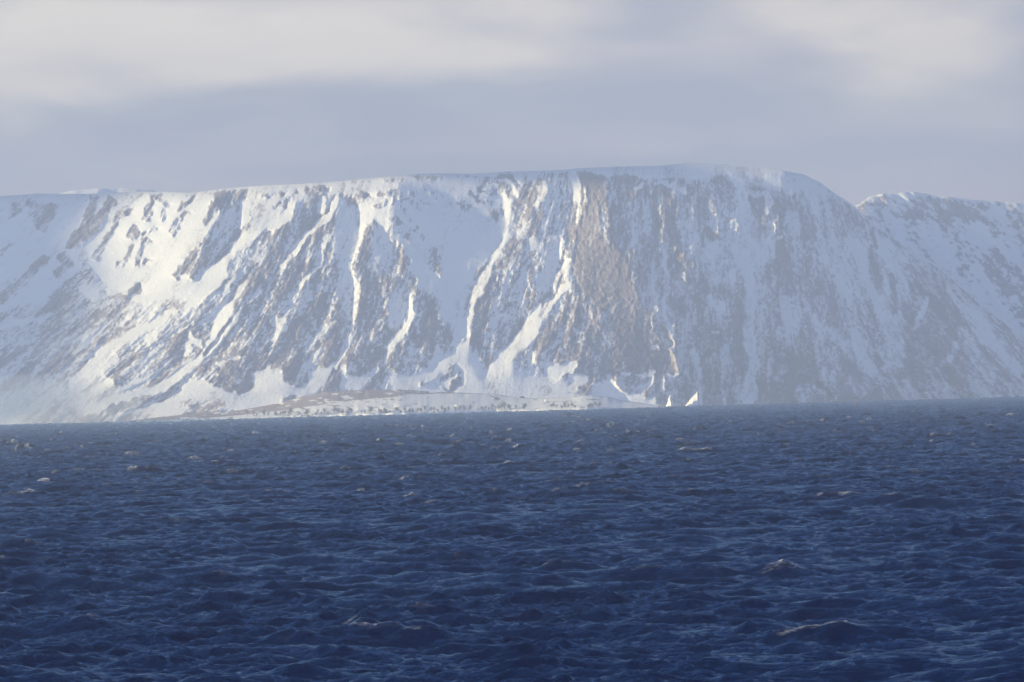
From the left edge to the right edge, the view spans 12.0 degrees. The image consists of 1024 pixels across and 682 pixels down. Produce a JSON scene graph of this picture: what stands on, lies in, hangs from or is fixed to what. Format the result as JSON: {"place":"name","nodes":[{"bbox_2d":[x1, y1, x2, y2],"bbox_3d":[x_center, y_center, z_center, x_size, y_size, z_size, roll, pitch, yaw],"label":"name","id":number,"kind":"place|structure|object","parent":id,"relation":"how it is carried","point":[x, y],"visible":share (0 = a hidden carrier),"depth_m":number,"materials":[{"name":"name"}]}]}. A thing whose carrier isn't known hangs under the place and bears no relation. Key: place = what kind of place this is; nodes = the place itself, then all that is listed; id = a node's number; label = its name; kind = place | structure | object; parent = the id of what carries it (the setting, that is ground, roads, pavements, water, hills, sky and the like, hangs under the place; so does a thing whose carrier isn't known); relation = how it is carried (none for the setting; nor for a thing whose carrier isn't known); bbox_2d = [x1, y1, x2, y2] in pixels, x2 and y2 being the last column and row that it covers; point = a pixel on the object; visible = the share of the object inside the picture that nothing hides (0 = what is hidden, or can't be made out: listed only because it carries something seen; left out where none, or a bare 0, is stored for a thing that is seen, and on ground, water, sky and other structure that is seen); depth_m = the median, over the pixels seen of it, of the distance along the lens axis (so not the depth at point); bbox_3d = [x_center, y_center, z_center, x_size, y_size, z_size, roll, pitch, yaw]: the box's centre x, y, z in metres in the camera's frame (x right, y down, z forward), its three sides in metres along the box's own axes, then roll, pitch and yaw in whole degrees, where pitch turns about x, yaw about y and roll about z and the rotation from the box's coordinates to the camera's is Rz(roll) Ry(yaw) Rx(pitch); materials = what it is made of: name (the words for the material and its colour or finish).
{"place":"outdoors","nodes":[
{"label":"outdoors","id":0,"kind":"place"},
{"bbox_2d":[51,188,163,193],"bbox_3d":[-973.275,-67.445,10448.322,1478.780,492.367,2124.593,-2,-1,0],"label":"hill","id":1,"kind":"structure","parent":0,"point":[102,190],"depth_m":10185.19,"materials":[{"name":"white snow"}]},
{"bbox_2d":[129,390,663,420],"bbox_3d":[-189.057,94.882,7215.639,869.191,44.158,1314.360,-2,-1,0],"label":"foreland","id":2,"kind":"structure","parent":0,"point":[357,401],"depth_m":6683.64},
{"bbox_2d":[0,396,1023,681],"bbox_3d":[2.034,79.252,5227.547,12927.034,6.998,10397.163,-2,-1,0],"label":"sea","id":3,"kind":"structure","parent":0,"point":[880,540],"depth_m":494.25,"materials":[{"name":"liquid"}]},
{"bbox_2d":[666,396,670,406],"bbox_3d":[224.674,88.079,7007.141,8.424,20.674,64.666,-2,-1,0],"label":"sail","id":4,"kind":"object","parent":3,"relation":"in","point":[669,402],"visible":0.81,"depth_m":6995.14,"materials":[{"name":"white fabric"}]},
{"bbox_2d":[685,392,697,405],"bbox_3d":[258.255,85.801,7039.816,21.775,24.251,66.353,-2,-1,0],"label":"sail","id":5,"kind":"object","parent":3,"relation":"in","point":[693,400],"visible":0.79,"depth_m":7025.55,"materials":[{"name":"white fabric"}]},
{"bbox_2d":[0,163,1023,423],"bbox_3d":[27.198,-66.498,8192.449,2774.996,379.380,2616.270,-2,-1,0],"label":"headland","id":6,"kind":"structure","parent":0,"point":[684,283],"depth_m":7192.38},
{"bbox_2d":[0,0,1023,205],"label":"sky","id":7,"kind":"structure","parent":0,"point":[861,99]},
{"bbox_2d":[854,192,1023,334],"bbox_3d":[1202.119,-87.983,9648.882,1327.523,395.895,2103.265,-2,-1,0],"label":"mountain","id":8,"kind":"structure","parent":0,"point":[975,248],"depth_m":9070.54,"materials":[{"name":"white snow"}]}
]}

